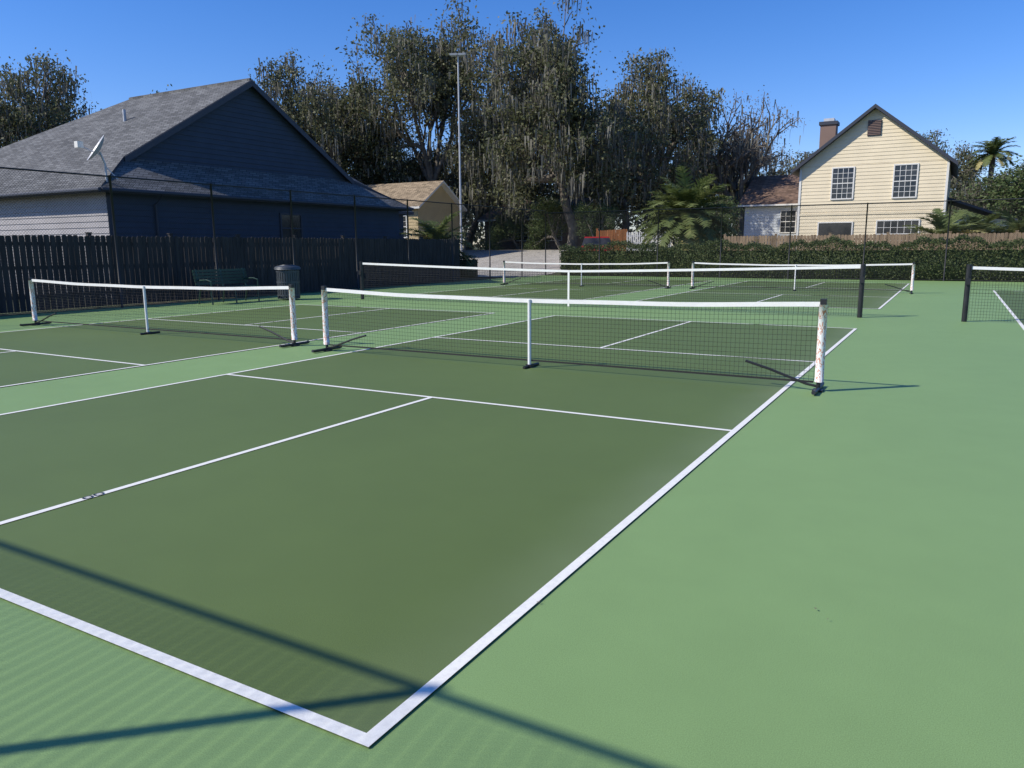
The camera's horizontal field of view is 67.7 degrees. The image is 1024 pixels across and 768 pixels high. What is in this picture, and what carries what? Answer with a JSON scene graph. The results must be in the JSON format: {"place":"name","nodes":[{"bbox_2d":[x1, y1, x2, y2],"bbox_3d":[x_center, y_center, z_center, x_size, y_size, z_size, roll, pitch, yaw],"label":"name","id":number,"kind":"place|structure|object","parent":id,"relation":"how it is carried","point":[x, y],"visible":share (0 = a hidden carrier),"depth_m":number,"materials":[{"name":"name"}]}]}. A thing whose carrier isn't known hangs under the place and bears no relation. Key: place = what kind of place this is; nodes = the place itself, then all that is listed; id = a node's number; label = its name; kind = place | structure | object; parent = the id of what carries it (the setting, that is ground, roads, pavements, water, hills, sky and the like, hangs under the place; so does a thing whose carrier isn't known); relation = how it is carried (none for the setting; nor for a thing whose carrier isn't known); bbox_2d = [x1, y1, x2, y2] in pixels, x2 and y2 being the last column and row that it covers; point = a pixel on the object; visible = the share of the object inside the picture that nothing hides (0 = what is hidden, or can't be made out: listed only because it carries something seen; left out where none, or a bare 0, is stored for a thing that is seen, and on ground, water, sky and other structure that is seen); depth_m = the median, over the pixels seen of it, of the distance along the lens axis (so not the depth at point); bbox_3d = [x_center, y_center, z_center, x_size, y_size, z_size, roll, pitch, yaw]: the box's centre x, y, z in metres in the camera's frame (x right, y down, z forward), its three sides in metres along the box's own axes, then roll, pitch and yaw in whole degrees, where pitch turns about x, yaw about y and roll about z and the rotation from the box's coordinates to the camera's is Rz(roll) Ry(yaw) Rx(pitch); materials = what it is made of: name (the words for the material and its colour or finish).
{"place":"outdoors","nodes":[
{"label":"outdoors","id":0,"kind":"place"},
{"bbox_2d":[0,247,996,315],"bbox_3d":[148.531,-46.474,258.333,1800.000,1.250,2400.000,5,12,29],"label":"ground","id":1,"kind":"structure","parent":0,"point":[208,299],"depth_m":24.27,"materials":[{"name":"green plant"}]},
{"bbox_2d":[0,47,101,147],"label":"oak tree","id":2,"kind":"object","parent":1,"relation":"on","point":[31,115],"visible":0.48,"depth_m":51.20,"materials":[{"name":"green plant"}]},
{"bbox_2d":[0,87,399,296],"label":"walls","id":3,"kind":"structure","parent":1,"relation":"on","point":[250,129],"depth_m":27.90,"materials":[{"name":"grey"}]},
{"bbox_2d":[0,78,411,213],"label":"roof","id":4,"kind":"structure","parent":3,"relation":"on","point":[149,117],"depth_m":28.11,"materials":[{"name":"grey"}]},
{"bbox_2d":[74,135,117,181],"bbox_3d":[-12.367,-6.700,22.670,0.776,1.410,0.815,2,11,15],"label":"satellite dish","id":5,"kind":"object","parent":4,"relation":"on","point":[94,152],"visible":1,"depth_m":22.57,"materials":[{"name":"white metal"}]},
{"bbox_2d":[122,109,126,121],"bbox_3d":[-14.823,-10.073,29.247,0.111,0.850,0.111,5,12,29],"label":"vent pipe","id":6,"kind":"object","parent":4,"relation":"attached to","point":[124,114],"visible":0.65,"depth_m":29.17,"materials":[{"name":"grey metal"}]},
{"bbox_2d":[279,213,302,238],"bbox_3d":[-8.551,-6.039,29.619,0.090,1.140,1.140,5,12,29],"label":"window","id":7,"kind":"structure","parent":3,"relation":"attached to","point":[286,223],"depth_m":29.56,"materials":[{"name":"black glass"}]},
{"bbox_2d":[0,80,413,294],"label":"trim and gutters","id":8,"kind":"structure","parent":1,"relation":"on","point":[181,125],"depth_m":26.73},
{"bbox_2d":[0,232,459,312],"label":"wooden fence","id":9,"kind":"object","parent":1,"relation":"on","point":[265,272],"visible":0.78,"depth_m":22.46,"materials":[{"name":"brown wood"}]},
{"bbox_2d":[248,48,396,184],"bbox_3d":[-15.323,-17.434,59.614,11.937,15.790,12.797,1,10,7],"label":"oak tree","id":10,"kind":"object","parent":1,"relation":"on","point":[303,115],"visible":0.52,"depth_m":57.22,"materials":[{"name":"green plant"}]},
{"bbox_2d":[304,127,373,184],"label":"oak tree","id":11,"kind":"object","parent":1,"relation":"on","point":[345,159],"visible":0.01,"depth_m":60.79,"materials":[{"name":"green plant"}]},
{"bbox_2d":[302,76,419,183],"bbox_3d":[-15.276,-18.358,65.890,15.055,14.325,14.043,-4,11,-17],"label":"oak tree","id":12,"kind":"object","parent":1,"relation":"on","point":[332,84],"visible":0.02,"depth_m":61.99,"materials":[{"name":"green plant"}]},
{"bbox_2d":[351,177,413,238],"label":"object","id":13,"kind":"structure","parent":1,"relation":"on","point":[401,221],"depth_m":39.48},
{"bbox_2d":[314,0,512,192],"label":"oak tree","id":14,"kind":"object","parent":1,"relation":"on","point":[434,71],"visible":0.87,"depth_m":56.98,"materials":[{"name":"green plant"}]},
{"bbox_2d":[379,135,482,233],"bbox_3d":[-6.921,-15.841,64.928,10.318,9.317,13.631,2,10,12],"label":"oak tree","id":15,"kind":"object","parent":1,"relation":"on","point":[414,172],"visible":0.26,"depth_m":62.02,"materials":[{"name":"green plant"}]},
{"bbox_2d":[405,186,458,239],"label":"walls","id":16,"kind":"structure","parent":1,"relation":"on","point":[439,194],"depth_m":53.84,"materials":[{"name":"yellow"}]},
{"bbox_2d":[403,215,407,237],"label":"window","id":17,"kind":"structure","parent":16,"relation":"attached to","point":[405,224],"depth_m":52.67,"materials":[{"name":"white glass"}]},
{"bbox_2d":[366,180,466,211],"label":"roof","id":18,"kind":"structure","parent":16,"relation":"on","point":[423,191],"depth_m":53.97,"materials":[{"name":"beige"}]},
{"bbox_2d":[399,210,474,263],"bbox_3d":[-3.792,-6.775,37.381,3.986,3.422,4.127,5,12,29],"label":"palm tree","id":19,"kind":"object","parent":1,"relation":"on","point":[432,228],"visible":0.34,"depth_m":36.88,"materials":[{"name":"green plant"}]},
{"bbox_2d":[449,53,465,259],"bbox_3d":[-2.982,-12.461,43.697,0.883,12.288,0.425,1,10,7],"label":"lamp post","id":20,"kind":"object","parent":1,"relation":"on","point":[457,55],"visible":0.65,"depth_m":43.38,"materials":[{"name":"metal"}]},
{"bbox_2d":[460,254,477,277],"bbox_3d":[-4.302,-6.278,39.752,5.482,1.419,1.299,5,12,29],"label":"hedge","id":21,"kind":"object","parent":1,"relation":"on","point":[467,265],"visible":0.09,"depth_m":38.31,"materials":[{"name":"green plant"}]},
{"bbox_2d":[435,134,551,249],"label":"oak tree","id":22,"kind":"object","parent":1,"relation":"on","point":[473,225],"visible":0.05,"depth_m":72.39,"materials":[{"name":"green plant"}]},
{"bbox_2d":[479,211,529,249],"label":"shade tree","id":23,"kind":"object","parent":1,"relation":"on","point":[503,229],"visible":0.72,"depth_m":59.57,"materials":[{"name":"green plant"}]},
{"bbox_2d":[461,85,569,203],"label":"oak tree","id":24,"kind":"object","parent":1,"relation":"on","point":[517,166],"visible":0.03,"depth_m":66.82,"materials":[{"name":"green plant"}]},
{"bbox_2d":[485,204,600,249],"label":"walls","id":25,"kind":"structure","parent":1,"relation":"on","point":[506,246],"depth_m":62.26,"materials":[{"name":"brown"}]},
{"bbox_2d":[513,224,528,240],"bbox_3d":[0.736,-12.343,62.364,1.440,1.340,0.090,5,12,29],"label":"window","id":26,"kind":"structure","parent":25,"relation":"attached to","point":[526,236],"depth_m":62.22,"materials":[{"name":"black glass"}]},
{"bbox_2d":[477,198,611,221],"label":"roof","id":27,"kind":"structure","parent":25,"relation":"on","point":[483,217],"depth_m":63.25,"materials":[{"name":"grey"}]},
{"bbox_2d":[546,230,561,240],"bbox_3d":[3.340,-12.095,60.895,1.440,1.340,0.090,5,12,29],"label":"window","id":28,"kind":"structure","parent":25,"relation":"attached to","point":[558,238],"depth_m":60.76,"materials":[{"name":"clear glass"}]},
{"bbox_2d":[523,195,580,249],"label":"shade tree","id":29,"kind":"object","parent":1,"relation":"on","point":[550,207],"visible":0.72,"depth_m":56.68,"materials":[{"name":"green plant"}]},
{"bbox_2d":[447,0,658,249],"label":"oak tree","id":30,"kind":"object","parent":1,"relation":"on","point":[552,105],"visible":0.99,"depth_m":50.91,"materials":[{"name":"green plant"}]},
{"bbox_2d":[533,147,657,248],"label":"oak tree","id":31,"kind":"object","parent":1,"relation":"on","point":[546,184],"visible":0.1,"depth_m":70.39,"materials":[{"name":"green plant"}]},
{"bbox_2d":[582,237,611,250],"bbox_3d":[5.135,-8.169,46.552,1.860,1.576,4.470,1,10,5],"label":"parked car","id":32,"kind":"object","parent":1,"relation":"on","point":[595,240],"visible":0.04,"depth_m":44.81,"materials":[{"name":"grey paint"}]},
{"bbox_2d":[571,199,625,242],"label":"shade tree","id":33,"kind":"object","parent":1,"relation":"on","point":[581,209],"visible":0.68,"depth_m":51.50,"materials":[{"name":"green plant"}]},
{"bbox_2d":[596,228,626,250],"bbox_3d":[6.389,-9.061,49.048,1.988,1.837,0.165,0,10,3],"label":"wooden fence","id":34,"kind":"object","parent":1,"relation":"on","point":[621,235],"visible":0.43,"depth_m":48.87,"materials":[{"name":"orange wood"}]},
{"bbox_2d":[574,95,695,234],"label":"tree","id":35,"kind":"object","parent":1,"relation":"on","point":[624,222],"visible":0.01,"depth_m":70.31,"materials":[{"name":"plant"}]},
{"bbox_2d":[626,231,670,250],"bbox_3d":[8.675,-8.850,48.618,2.876,1.744,0.165,2,11,15],"label":"white picket fence","id":36,"kind":"object","parent":1,"relation":"on","point":[635,236],"visible":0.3,"depth_m":48.67,"materials":[{"name":"white wood"}]},
{"bbox_2d":[573,47,729,246],"bbox_3d":[10.599,-17.755,59.458,13.550,15.139,12.639,8,13,39],"label":"oak tree","id":37,"kind":"object","parent":1,"relation":"on","point":[652,99],"visible":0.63,"depth_m":56.16,"materials":[{"name":"green plant"}]},
{"bbox_2d":[633,165,739,250],"bbox_3d":[9.292,-8.602,40.736,5.823,5.641,5.437,5,12,29],"label":"palm tree","id":38,"kind":"object","parent":1,"relation":"on","point":[682,198],"visible":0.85,"depth_m":39.58,"materials":[{"name":"green plant"}]},
{"bbox_2d":[650,196,748,250],"bbox_3d":[12.194,-10.033,49.544,5.432,4.406,5.911,-4,11,-19],"label":"shade tree","id":39,"kind":"object","parent":1,"relation":"on","point":[726,214],"visible":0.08,"depth_m":49.04,"materials":[{"name":"green plant"}]},
{"bbox_2d":[628,129,798,230],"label":"oak tree","id":40,"kind":"object","parent":1,"relation":"on","point":[768,174],"visible":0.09,"depth_m":70.37,"materials":[{"name":"green plant"}]},
{"bbox_2d":[418,155,1017,249],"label":"distant trees","id":41,"kind":"object","parent":1,"relation":"on","point":[477,246],"visible":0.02,"depth_m":86.37,"materials":[{"name":"green plant"}]},
{"bbox_2d":[674,85,805,238],"bbox_3d":[17.833,-16.572,60.966,10.917,13.172,9.976,9,14,43],"label":"bare tree","id":42,"kind":"object","parent":1,"relation":"on","point":[742,151],"visible":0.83,"depth_m":58.84,"materials":[{"name":"brown plant"}]},
{"bbox_2d":[743,206,797,247],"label":"walls","id":43,"kind":"structure","parent":1,"relation":"on","point":[763,223],"depth_m":55.74,"materials":[{"name":"white"}]},
{"bbox_2d":[738,175,798,206],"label":"roof","id":44,"kind":"structure","parent":43,"relation":"on","point":[777,190],"depth_m":56.69,"materials":[{"name":"brown"}]},
{"bbox_2d":[779,210,796,232],"bbox_3d":[19.842,-11.677,54.887,1.140,1.640,0.090,5,12,29],"label":"window","id":45,"kind":"structure","parent":43,"relation":"attached to","point":[784,214],"depth_m":54.91,"materials":[{"name":"white glass"}]},
{"bbox_2d":[559,233,1023,281],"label":"hedge","id":46,"kind":"object","parent":1,"relation":"on","point":[930,269],"visible":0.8,"depth_m":33.84,"materials":[{"name":"green plant"}]},
{"bbox_2d":[769,149,817,175],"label":"oak tree","id":47,"kind":"object","parent":1,"relation":"on","point":[807,154],"visible":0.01,"depth_m":65.94,"materials":[{"name":"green plant"}]},
{"bbox_2d":[723,230,1023,250],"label":"wooden fence","id":48,"kind":"object","parent":1,"relation":"on","point":[761,239],"visible":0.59,"depth_m":34.61,"materials":[{"name":"beige wood"}]},
{"bbox_2d":[798,109,950,249],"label":"walls","id":49,"kind":"structure","parent":1,"relation":"on","point":[873,160],"depth_m":43.55,"materials":[{"name":"beige"}]},
{"bbox_2d":[817,221,852,249],"bbox_3d":[19.007,-8.703,45.026,1.940,1.690,0.090,5,12,29],"label":"window","id":50,"kind":"structure","parent":49,"relation":"attached to","point":[828,229],"depth_m":44.95,"materials":[{"name":"grey glass"}]},
{"bbox_2d":[830,166,854,199],"bbox_3d":[19.205,-11.660,44.368,1.240,1.840,0.090,5,12,29],"label":"window","id":51,"kind":"structure","parent":49,"relation":"attached to","point":[842,183],"depth_m":44.37,"materials":[{"name":"white glass"}]},
{"bbox_2d":[796,162,949,238],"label":"corner boards","id":52,"kind":"object","parent":49,"relation":"attached to","point":[900,212],"visible":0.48,"depth_m":44.14,"materials":[{"name":"beige"}]},
{"bbox_2d":[791,104,957,178],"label":"roof","id":53,"kind":"structure","parent":49,"relation":"on","point":[953,165],"depth_m":43.00,"materials":[{"name":"grey"}]},
{"bbox_2d":[819,118,839,147],"bbox_3d":[19.662,-14.596,47.540,1.060,3.650,1.060,5,12,29],"label":"chimney","id":54,"kind":"object","parent":53,"relation":"on","point":[828,129],"visible":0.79,"depth_m":46.99,"materials":[{"name":"brown brick"}]},
{"bbox_2d":[867,119,881,135],"bbox_3d":[20.462,-14.462,43.099,0.700,0.850,0.070,5,12,29],"label":"gable vent","id":55,"kind":"object","parent":49,"relation":"attached to","point":[874,127],"visible":1,"depth_m":43.09,"materials":[{"name":"brown wood"}]},
{"bbox_2d":[875,219,919,247],"bbox_3d":[21.870,-8.529,43.392,2.240,1.590,0.090,5,12,29],"label":"window","id":56,"kind":"structure","parent":49,"relation":"attached to","point":[890,229],"depth_m":43.37,"materials":[{"name":"white glass"}]},
{"bbox_2d":[891,163,918,198],"bbox_3d":[22.026,-11.377,42.779,1.260,1.870,0.090,5,12,29],"label":"window","id":57,"kind":"structure","parent":49,"relation":"attached to","point":[905,181],"depth_m":42.78,"materials":[{"name":"white glass"}]},
{"bbox_2d":[901,208,991,248],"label":"palm tree","id":58,"kind":"object","parent":1,"relation":"on","point":[952,226],"visible":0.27,"depth_m":37.14,"materials":[{"name":"green plant"}]},
{"bbox_2d":[916,128,988,209],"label":"oak tree","id":59,"kind":"object","parent":1,"relation":"on","point":[967,171],"visible":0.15,"depth_m":70.07,"materials":[{"name":"green plant"}]},
{"bbox_2d":[951,209,1011,249],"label":"palm tree","id":60,"kind":"object","parent":1,"relation":"on","point":[993,217],"visible":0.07,"depth_m":38.07,"materials":[{"name":"green plant"}]},
{"bbox_2d":[948,197,1017,231],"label":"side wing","id":61,"kind":"structure","parent":1,"relation":"on","point":[967,206],"depth_m":44.73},
{"bbox_2d":[947,155,1023,220],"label":"shade tree","id":62,"kind":"object","parent":1,"relation":"on","point":[1013,186],"visible":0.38,"depth_m":56.53,"materials":[{"name":"green plant"}]},
{"bbox_2d":[948,163,1023,227],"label":"oak tree","id":63,"kind":"object","parent":1,"relation":"on","point":[972,196],"visible":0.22,"depth_m":60.45,"materials":[{"name":"green plant"}]},
{"bbox_2d":[966,136,1019,179],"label":"palm tree","id":64,"kind":"object","parent":1,"relation":"on","point":[992,150],"visible":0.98,"depth_m":67.14,"materials":[{"name":"green plant"}]},
{"bbox_2d":[978,206,1023,249],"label":"palm tree","id":65,"kind":"object","parent":1,"relation":"on","point":[1017,226],"visible":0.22,"depth_m":36.92,"materials":[{"name":"green plant"}]},
{"bbox_2d":[0,275,1023,767],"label":"court surface","id":66,"kind":"object","parent":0,"point":[868,503],"visible":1,"depth_m":3.13,"materials":[{"name":"green paint"}]},
{"bbox_2d":[192,268,260,304],"bbox_3d":[-7.952,-2.752,21.382,0.660,0.949,1.800,5,12,29],"label":"park bench","id":67,"kind":"object","parent":66,"relation":"on","point":[221,276],"visible":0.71,"depth_m":21.44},
{"bbox_2d":[0,167,545,314],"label":"chain link fence","id":68,"kind":"object","parent":66,"relation":"on","point":[114,230],"visible":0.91,"depth_m":22.24,"materials":[{"name":"metal"}]},
{"bbox_2d":[274,265,300,298],"bbox_3d":[-6.568,-3.006,22.404,0.753,0.980,0.753,5,12,29],"label":"trash bin","id":69,"kind":"object","parent":66,"relation":"on","point":[286,275],"visible":0.87,"depth_m":22.15,"materials":[{"name":"metal"}]},
{"bbox_2d":[0,278,907,747],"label":"court playing area","id":70,"kind":"object","parent":66,"relation":"on","point":[366,574],"visible":0.88,"depth_m":5.13,"materials":[{"name":"green paint"}]},
{"bbox_2d":[20,277,309,347],"bbox_3d":[-6.474,-1.354,13.517,7.240,0.955,0.607,5,12,29],"label":"pickleball net","id":71,"kind":"object","parent":70,"relation":"on","point":[291,298],"visible":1,"depth_m":13.17,"materials":[{"name":"black fabric"}]},
{"bbox_2d":[311,286,827,394],"bbox_3d":[0.223,-0.676,9.511,6.900,0.955,0.607,5,12,29],"label":"pickleball net","id":72,"kind":"object","parent":70,"relation":"on","point":[822,305],"visible":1,"depth_m":9.01,"materials":[{"name":"black fabric"}]},
{"bbox_2d":[500,261,670,288],"bbox_3d":[2.617,-4.150,28.741,6.850,0.955,0.607,5,12,29],"label":"pickleball net","id":73,"kind":"object","parent":70,"relation":"on","point":[613,264],"visible":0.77,"depth_m":28.48,"materials":[{"name":"black fabric"}]},
{"bbox_2d":[689,261,914,293],"bbox_3d":[9.307,-3.533,25.080,6.950,0.955,0.607,5,12,29],"label":"pickleball net","id":74,"kind":"object","parent":70,"relation":"on","point":[797,265],"visible":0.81,"depth_m":24.85,"materials":[{"name":"black fabric"}]},
{"bbox_2d":[0,278,1023,746],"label":"court lines","id":75,"kind":"object","parent":66,"relation":"on","point":[398,712],"visible":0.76,"depth_m":3.21,"materials":[{"name":"white paint"}]},
{"bbox_2d":[358,261,865,317],"bbox_3d":[1.408,-2.476,19.068,13.497,1.100,0.138,5,12,29],"label":"tennis net","id":76,"kind":"object","parent":66,"relation":"on","point":[862,267],"visible":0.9,"depth_m":18.22,"materials":[{"name":"black fabric"}]},
{"bbox_2d":[545,198,1023,280],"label":"chain link fence","id":77,"kind":"object","parent":66,"relation":"on","point":[865,227],"visible":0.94,"depth_m":33.72,"materials":[{"name":"metal"}]},
{"bbox_2d":[961,265,1023,321],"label":"tennis net","id":78,"kind":"object","parent":66,"relation":"on","point":[967,291],"visible":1,"depth_m":14.70,"materials":[{"name":"black fabric"}]},
{"bbox_2d":[996,291,1023,324],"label":"tennis playing area","id":79,"kind":"object","parent":66,"relation":"on","point":[1011,298],"depth_m":19.99,"materials":[{"name":"green paint"}]},
{"bbox_2d":[0,0,1023,246],"label":"sky","id":80,"kind":"structure","parent":0,"point":[957,66],"materials":[{"name":"blue"}]},
{"bbox_2d":[462,250,562,277],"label":"driveway","id":81,"kind":"structure","parent":0,"point":[506,253],"depth_m":50.65,"materials":[{"name":"concrete"}]}
]}

